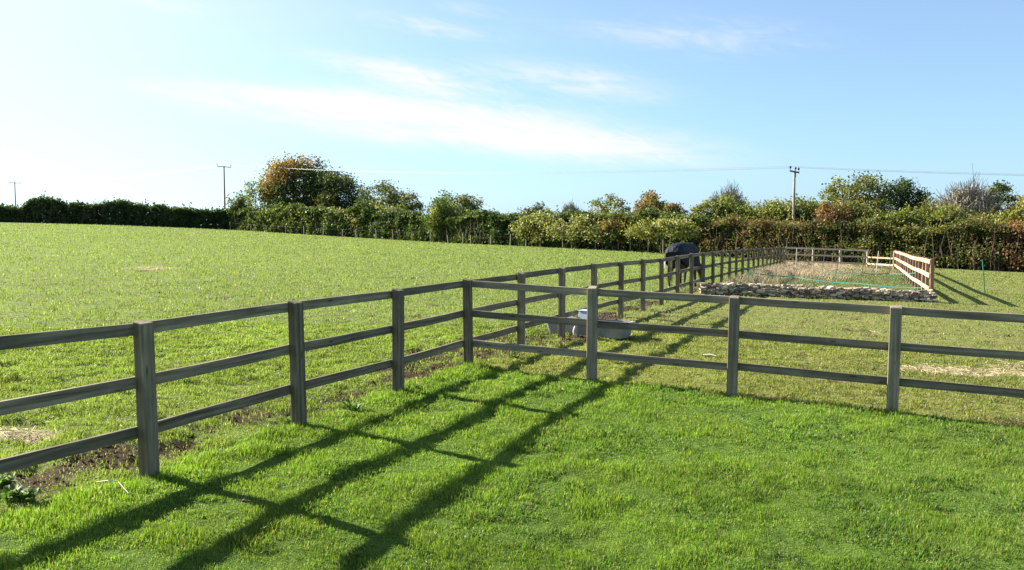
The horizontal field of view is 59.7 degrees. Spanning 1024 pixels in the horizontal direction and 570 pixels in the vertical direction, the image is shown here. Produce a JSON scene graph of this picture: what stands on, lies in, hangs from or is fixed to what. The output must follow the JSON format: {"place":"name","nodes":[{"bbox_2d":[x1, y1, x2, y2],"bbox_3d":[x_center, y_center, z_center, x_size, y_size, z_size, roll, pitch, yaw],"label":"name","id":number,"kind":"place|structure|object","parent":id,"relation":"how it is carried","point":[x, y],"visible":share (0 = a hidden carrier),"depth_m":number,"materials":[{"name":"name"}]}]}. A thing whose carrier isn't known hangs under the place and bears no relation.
{"place":"outdoors","nodes":[
{"label":"outdoors","id":0,"kind":"place"},
{"bbox_2d":[0,222,1023,569],"bbox_3d":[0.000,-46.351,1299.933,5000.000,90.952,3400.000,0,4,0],"label":"ground","id":1,"kind":"structure","parent":0,"point":[188,444],"depth_m":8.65,"materials":[{"name":"green plant"}]},
{"bbox_2d":[0,473,21,489],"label":"dock weed","id":2,"kind":"object","parent":1,"relation":"on","point":[6,480],"visible":0.88,"depth_m":6.45,"materials":[{"name":"green plant"}]},
{"bbox_2d":[9,181,15,204],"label":"power pole","id":3,"kind":"object","parent":1,"relation":"on","point":[14,191],"visible":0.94,"depth_m":203.99,"materials":[{"name":"brown wood"}]},
{"bbox_2d":[0,485,45,502],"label":"dock weed","id":4,"kind":"object","parent":1,"relation":"on","point":[27,493],"visible":0.97,"depth_m":6.20,"materials":[{"name":"green plant"}]},
{"bbox_2d":[97,480,127,492],"bbox_3d":[-2.885,1.449,6.469,0.355,0.068,0.045,2,5,29],"label":"straw stalk","id":5,"kind":"object","parent":1,"relation":"on","point":[114,481],"visible":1,"depth_m":6.47,"materials":[{"name":"beige plant"}]},
{"bbox_2d":[0,191,229,228],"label":"hedge","id":6,"kind":"object","parent":1,"relation":"on","point":[117,211],"visible":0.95,"depth_m":127.30,"materials":[{"name":"green plant"}]},
{"bbox_2d":[217,164,230,208],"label":"power pole","id":7,"kind":"object","parent":1,"relation":"on","point":[224,183],"visible":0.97,"depth_m":139.14,"materials":[{"name":"brown wood"}]},
{"bbox_2d":[226,189,252,229],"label":"shrub","id":8,"kind":"object","parent":1,"relation":"on","point":[238,202],"visible":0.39,"depth_m":124.61,"materials":[{"name":"green plant"}]},
{"bbox_2d":[243,176,275,211],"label":"tree","id":9,"kind":"object","parent":1,"relation":"on","point":[248,196],"visible":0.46,"depth_m":128.70,"materials":[{"name":"green plant"}]},
{"bbox_2d":[258,201,298,221],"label":"shrub","id":10,"kind":"object","parent":1,"relation":"on","point":[278,208],"visible":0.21,"depth_m":119.12,"materials":[{"name":"green plant"}]},
{"bbox_2d":[282,416,290,423],"bbox_3d":[-2.230,1.339,8.861,0.163,0.065,0.188,-3,5,-40],"label":"dock weed","id":11,"kind":"object","parent":1,"relation":"on","point":[285,419],"visible":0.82,"depth_m":8.84,"materials":[{"name":"green plant"}]},
{"bbox_2d":[240,151,344,209],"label":"tree","id":12,"kind":"object","parent":1,"relation":"on","point":[282,185],"visible":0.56,"depth_m":127.08,"materials":[{"name":"green plant"}]},
{"bbox_2d":[292,170,378,209],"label":"tree","id":13,"kind":"object","parent":1,"relation":"on","point":[346,187],"visible":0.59,"depth_m":123.64,"materials":[{"name":"green plant"}]},
{"bbox_2d":[333,398,363,409],"bbox_3d":[-1.718,1.266,9.476,0.304,0.108,0.247,2,5,27],"label":"dock weed","id":14,"kind":"object","parent":1,"relation":"on","point":[349,405],"visible":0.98,"depth_m":9.46,"materials":[{"name":"green plant"}]},
{"bbox_2d":[353,179,417,210],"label":"tree","id":15,"kind":"object","parent":1,"relation":"on","point":[392,197],"visible":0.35,"depth_m":116.27,"materials":[{"name":"green plant"}]},
{"bbox_2d":[0,247,786,480],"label":"rail fence","id":16,"kind":"object","parent":1,"relation":"on","point":[143,382],"visible":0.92,"depth_m":8.55,"materials":[{"name":"grey wood"}]},
{"bbox_2d":[715,266,913,273],"bbox_3d":[12.175,-0.572,34.708,6.803,1.090,16.311,2,4,23],"label":"fence tape","id":17,"kind":"object","parent":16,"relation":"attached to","point":[824,273],"visible":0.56,"depth_m":40.27,"materials":[{"name":"plastic"}]},
{"bbox_2d":[740,270,920,287],"bbox_3d":[11.838,-0.239,33.275,0.765,0.307,8.374,-3,5,-33],"label":"fence tape","id":18,"kind":"object","parent":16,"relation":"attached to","point":[832,281],"visible":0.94,"depth_m":33.20,"materials":[{"name":"teal plastic"}]},
{"bbox_2d":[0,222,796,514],"bbox_3d":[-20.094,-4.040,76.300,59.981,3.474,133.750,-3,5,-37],"label":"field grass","id":19,"kind":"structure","parent":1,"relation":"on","point":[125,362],"depth_m":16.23,"materials":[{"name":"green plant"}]},
{"bbox_2d":[398,190,426,213],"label":"tree","id":20,"kind":"object","parent":1,"relation":"on","point":[418,205],"visible":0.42,"depth_m":112.27,"materials":[{"name":"green plant"}]},
{"bbox_2d":[419,193,468,241],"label":"shrub","id":21,"kind":"object","parent":1,"relation":"on","point":[440,211],"visible":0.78,"depth_m":97.30,"materials":[{"name":"green plant"}]},
{"bbox_2d":[230,224,663,252],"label":"wire fence","id":22,"kind":"object","parent":1,"relation":"on","point":[490,239],"visible":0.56,"depth_m":91.17,"materials":[{"name":"grey wood"}]},
{"bbox_2d":[425,189,489,215],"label":"tree","id":23,"kind":"object","parent":1,"relation":"on","point":[464,200],"visible":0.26,"depth_m":104.80,"materials":[{"name":"green plant"}]},
{"bbox_2d":[227,199,712,252],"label":"hedge","id":24,"kind":"object","parent":1,"relation":"on","point":[481,226],"visible":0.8,"depth_m":97.12,"materials":[{"name":"green plant"}]},
{"bbox_2d":[294,206,367,226],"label":"climbing plant","id":25,"kind":"object","parent":24,"relation":"attached to","point":[351,221],"visible":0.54,"depth_m":109.82,"materials":[{"name":"green plant"}]},
{"bbox_2d":[368,200,402,216],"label":"climbing plant","id":26,"kind":"object","parent":24,"relation":"attached to","point":[387,208],"visible":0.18,"depth_m":106.19,"materials":[{"name":"green plant"}]},
{"bbox_2d":[0,292,1023,523],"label":"soil clods","id":27,"kind":"object","parent":1,"relation":"on","point":[130,455],"visible":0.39,"depth_m":9.12,"materials":[{"name":"brown soil"}]},
{"bbox_2d":[0,266,1023,500],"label":"hay","id":28,"kind":"object","parent":1,"relation":"on","point":[905,366],"visible":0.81,"depth_m":12.97,"materials":[{"name":"plant"}]},
{"bbox_2d":[509,210,561,246],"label":"bush","id":29,"kind":"object","parent":1,"relation":"on","point":[541,219],"visible":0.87,"depth_m":86.70,"materials":[{"name":"green plant"}]},
{"bbox_2d":[520,201,555,216],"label":"tree","id":30,"kind":"object","parent":1,"relation":"on","point":[535,208],"visible":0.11,"depth_m":99.26,"materials":[{"name":"green plant"}]},
{"bbox_2d":[559,199,581,212],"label":"bare tree","id":31,"kind":"object","parent":1,"relation":"on","point":[573,206],"visible":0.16,"depth_m":98.50,"materials":[{"name":"green plant"}]},
{"bbox_2d":[544,211,604,248],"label":"bush","id":32,"kind":"object","parent":1,"relation":"on","point":[581,222],"visible":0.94,"depth_m":82.59,"materials":[{"name":"green plant"}]},
{"bbox_2d":[547,309,634,338],"bbox_3d":[1.384,0.701,16.128,1.620,0.462,0.590,3,5,33],"label":"water trough","id":33,"kind":"object","parent":1,"relation":"on","point":[602,332],"visible":0.45,"depth_m":15.98,"materials":[{"name":"metal"}]},
{"bbox_2d":[583,193,632,214],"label":"tree","id":34,"kind":"object","parent":1,"relation":"on","point":[611,202],"visible":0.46,"depth_m":93.13,"materials":[{"name":"green plant"}]},
{"bbox_2d":[595,217,630,250],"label":"shrub","id":35,"kind":"object","parent":1,"relation":"on","point":[611,230],"visible":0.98,"depth_m":79.81,"materials":[{"name":"green plant"}]},
{"bbox_2d":[627,189,671,224],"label":"tree","id":36,"kind":"object","parent":1,"relation":"on","point":[650,197],"visible":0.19,"depth_m":84.90,"materials":[{"name":"green plant"}]},
{"bbox_2d":[620,214,708,253],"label":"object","id":37,"kind":"object","parent":1,"relation":"on","point":[650,228],"visible":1,"depth_m":74.41,"materials":[{"name":"green plant"}]},
{"bbox_2d":[662,202,688,214],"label":"tree","id":38,"kind":"object","parent":1,"relation":"on","point":[667,208],"visible":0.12,"depth_m":83.34,"materials":[{"name":"green plant"}]},
{"bbox_2d":[664,242,700,288],"bbox_3d":[5.675,-0.657,29.113,0.727,1.481,2.646,3,5,33],"label":"horse","id":39,"kind":"object","parent":1,"relation":"on","point":[675,249],"visible":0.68,"depth_m":28.34},
{"bbox_2d":[687,198,716,223],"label":"tree","id":40,"kind":"object","parent":1,"relation":"on","point":[705,206],"visible":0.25,"depth_m":81.36,"materials":[{"name":"green plant"}]},
{"bbox_2d":[709,179,752,216],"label":"bare tree","id":41,"kind":"object","parent":1,"relation":"on","point":[734,192],"visible":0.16,"depth_m":83.05,"materials":[{"name":"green plant"}]},
{"bbox_2d":[472,280,1023,413],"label":"rail fence","id":42,"kind":"object","parent":1,"relation":"on","point":[894,346],"visible":0.89,"depth_m":10.66,"materials":[{"name":"grey wood"}]},
{"bbox_2d":[743,197,799,222],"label":"tree","id":43,"kind":"object","parent":1,"relation":"on","point":[759,205],"visible":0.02,"depth_m":79.39,"materials":[{"name":"green plant"}]},
{"bbox_2d":[789,166,799,241],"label":"power pole","id":44,"kind":"object","parent":1,"relation":"on","point":[794,183],"visible":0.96,"depth_m":71.59,"materials":[{"name":"brown wood"}]},
{"bbox_2d":[6,164,1002,181],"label":"overhead wire","id":45,"kind":"object","parent":44,"relation":"attached to","point":[639,170],"visible":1,"depth_m":75.75,"materials":[{"name":"metal"}]},
{"bbox_2d":[23,165,1002,181],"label":"overhead wire","id":46,"kind":"object","parent":44,"relation":"attached to","point":[633,171],"visible":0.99,"depth_m":79.11,"materials":[{"name":"metal"}]},
{"bbox_2d":[20,165,1017,181],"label":"overhead wire","id":47,"kind":"object","parent":44,"relation":"attached to","point":[612,172],"visible":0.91,"depth_m":93.20,"materials":[{"name":"metal"}]},
{"bbox_2d":[799,200,819,217],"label":"tree","id":48,"kind":"object","parent":1,"relation":"on","point":[809,205],"visible":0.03,"depth_m":79.31,"materials":[{"name":"green plant"}]},
{"bbox_2d":[698,261,922,300],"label":"rough grass","id":49,"kind":"structure","parent":1,"relation":"on","point":[805,269],"depth_m":38.83,"materials":[{"name":"plant"}]},
{"bbox_2d":[699,282,939,301],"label":"stone wall","id":50,"kind":"structure","parent":1,"relation":"on","point":[883,294],"depth_m":26.13,"materials":[{"name":"grey stone"}]},
{"bbox_2d":[785,247,868,265],"bbox_3d":[19.782,-1.628,56.010,5.262,1.538,0.154,0,4,0],"label":"rail fence","id":51,"kind":"object","parent":1,"relation":"on","point":[840,257],"visible":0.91,"depth_m":55.92,"materials":[{"name":"brown wood"}]},
{"bbox_2d":[811,200,848,246],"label":"shrub","id":52,"kind":"object","parent":1,"relation":"on","point":[832,214],"visible":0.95,"depth_m":68.47,"materials":[{"name":"brown plant"}]},
{"bbox_2d":[815,175,866,207],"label":"tree","id":53,"kind":"object","parent":1,"relation":"on","point":[838,184],"visible":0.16,"depth_m":79.48,"materials":[{"name":"green plant"}]},
{"bbox_2d":[694,211,1023,271],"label":"hedge","id":54,"kind":"object","parent":1,"relation":"on","point":[984,241],"visible":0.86,"depth_m":65.79,"materials":[{"name":"green plant"}]},
{"bbox_2d":[813,170,915,219],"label":"tree","id":55,"kind":"object","parent":1,"relation":"on","point":[881,202],"visible":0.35,"depth_m":76.73,"materials":[{"name":"green plant"}]},
{"bbox_2d":[709,191,1023,268],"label":"hedge","id":56,"kind":"object","parent":1,"relation":"on","point":[908,217],"visible":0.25,"depth_m":69.08,"materials":[{"name":"green plant"}]},
{"bbox_2d":[867,251,894,269],"bbox_3d":[22.688,-1.466,54.937,0.143,1.367,2.385,-1,4,-19],"label":"rail fence","id":57,"kind":"object","parent":1,"relation":"on","point":[893,266],"visible":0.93,"depth_m":54.42,"materials":[{"name":"brown wood"}]},
{"bbox_2d":[887,177,933,223],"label":"tree","id":58,"kind":"object","parent":1,"relation":"on","point":[919,196],"visible":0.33,"depth_m":77.25,"materials":[{"name":"green plant"}]},
{"bbox_2d":[894,250,934,290],"bbox_3d":[17.664,-0.734,39.828,0.153,2.011,29.830,2,4,21],"label":"rail fence","id":59,"kind":"object","parent":1,"relation":"on","point":[906,262],"visible":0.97,"depth_m":33.31,"materials":[{"name":"brown wood"}]},
{"bbox_2d":[914,193,963,225],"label":"tree","id":60,"kind":"object","parent":1,"relation":"on","point":[930,209],"visible":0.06,"depth_m":73.49,"materials":[{"name":"green plant"}]},
{"bbox_2d":[930,163,1005,248],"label":"bare tree","id":61,"kind":"object","parent":1,"relation":"on","point":[968,198],"visible":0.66,"depth_m":70.88,"materials":[{"name":"grey plant"}]},
{"bbox_2d":[982,259,985,292],"bbox_3d":[17.227,-0.274,32.568,0.145,1.327,0.078,0,4,0],"label":"fence stake","id":62,"kind":"object","parent":1,"relation":"on","point":[983,276],"visible":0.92,"depth_m":32.55,"materials":[{"name":"green plastic"}]},
{"bbox_2d":[972,180,1019,218],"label":"tree","id":63,"kind":"object","parent":1,"relation":"on","point":[1000,186],"visible":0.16,"depth_m":71.23,"materials":[{"name":"green plant"}]},
{"bbox_2d":[996,209,1023,226],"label":"shrub","id":64,"kind":"object","parent":1,"relation":"on","point":[1019,218],"visible":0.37,"depth_m":61.72,"materials":[{"name":"green plant"}]},
{"bbox_2d":[0,0,1023,226],"label":"sky","id":65,"kind":"structure","parent":0,"point":[94,90],"materials":[{"name":"blue"}]},
{"bbox_2d":[475,262,1023,424],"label":"paddock grass","id":66,"kind":"structure","parent":0,"point":[806,393],"depth_m":13.61,"materials":[{"name":"green plant"}]}
]}

